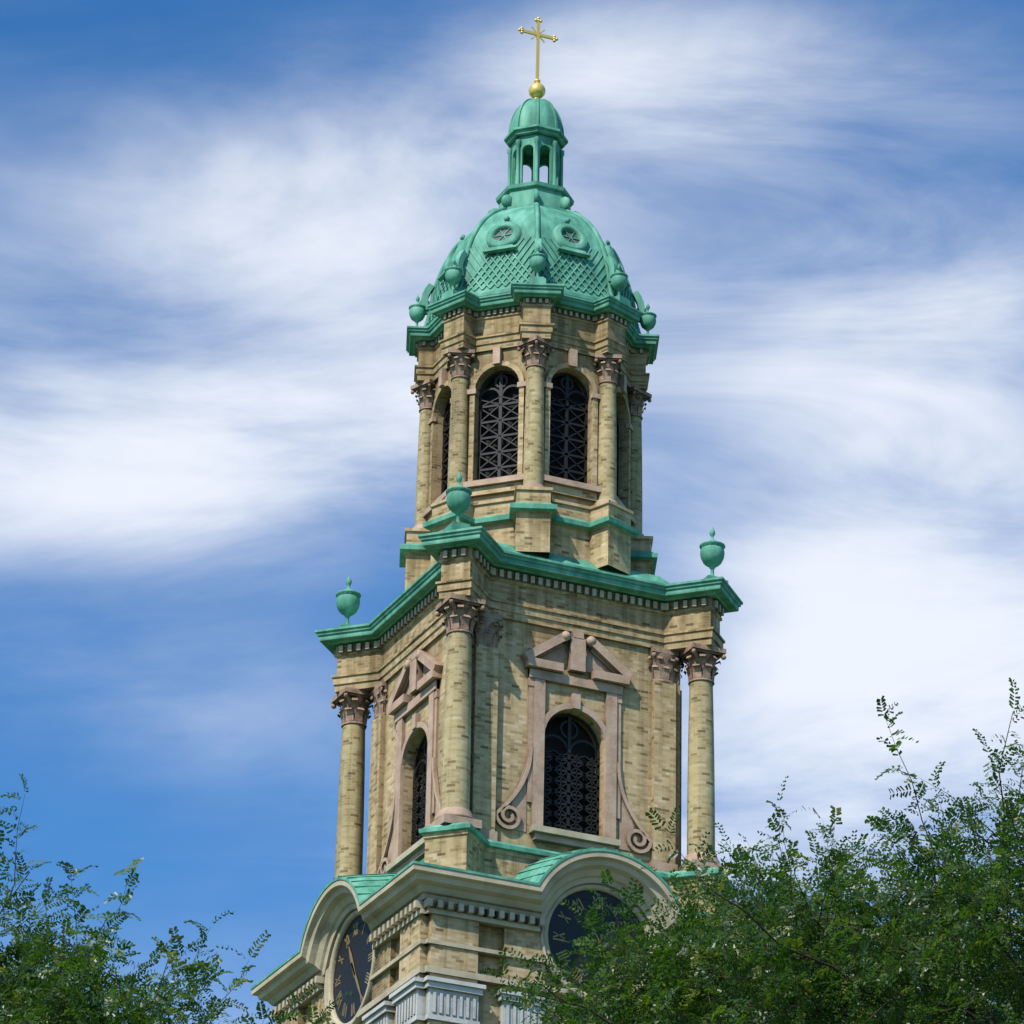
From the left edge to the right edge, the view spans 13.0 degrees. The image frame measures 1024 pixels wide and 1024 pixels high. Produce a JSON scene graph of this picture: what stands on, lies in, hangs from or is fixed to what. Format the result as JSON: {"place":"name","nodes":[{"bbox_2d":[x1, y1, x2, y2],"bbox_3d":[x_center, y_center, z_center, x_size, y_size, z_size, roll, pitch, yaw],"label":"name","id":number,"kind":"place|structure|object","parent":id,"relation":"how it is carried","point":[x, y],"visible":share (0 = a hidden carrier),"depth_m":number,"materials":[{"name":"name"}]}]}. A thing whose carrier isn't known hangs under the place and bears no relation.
{"place":"outdoors","nodes":[
{"label":"outdoors","id":0,"kind":"place"},
{"bbox_2d":[0,0,1023,1023],"label":"sky","id":1,"kind":"structure","parent":0,"point":[222,222],"materials":[{"name":"blue"}]},
{"bbox_3d":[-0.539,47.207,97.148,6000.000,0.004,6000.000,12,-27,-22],"label":"ground","id":2,"kind":"structure","parent":0,"visible":0},
{"bbox_2d":[0,774,353,1023],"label":"tree","id":3,"kind":"object","parent":2,"relation":"on","point":[50,994],"visible":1,"depth_m":31.07,"materials":[{"name":"green plant"}]},
{"bbox_2d":[251,847,731,1023],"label":"clock stage","id":4,"kind":"object","parent":2,"relation":"on","point":[415,942],"visible":0.73,"depth_m":109.20,"materials":[{"name":"beige stone"}]},
{"bbox_2d":[315,472,742,913],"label":"middle tower tier","id":5,"kind":"object","parent":4,"relation":"on","point":[527,708],"visible":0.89,"depth_m":114.22,"materials":[{"name":"beige brick"}]},
{"bbox_2d":[399,244,659,589],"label":"octagonal tower","id":6,"kind":"structure","parent":5,"relation":"on","point":[534,395],"depth_m":118.32,"materials":[{"name":"beige brick"}]},
{"bbox_2d":[418,17,647,333],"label":"dome","id":7,"kind":"structure","parent":6,"relation":"on","point":[493,251],"depth_m":120.79,"materials":[{"name":"teal metal"}]},
{"bbox_2d":[480,677,1023,1023],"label":"tree","id":8,"kind":"object","parent":2,"relation":"on","point":[984,950],"visible":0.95,"depth_m":28.20,"materials":[{"name":"green plant"}]},
{"bbox_2d":[503,831,1023,1023],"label":"tree","id":9,"kind":"object","parent":2,"relation":"on","point":[574,1013],"visible":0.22,"depth_m":30.59,"materials":[{"name":"green plant"}]}
]}

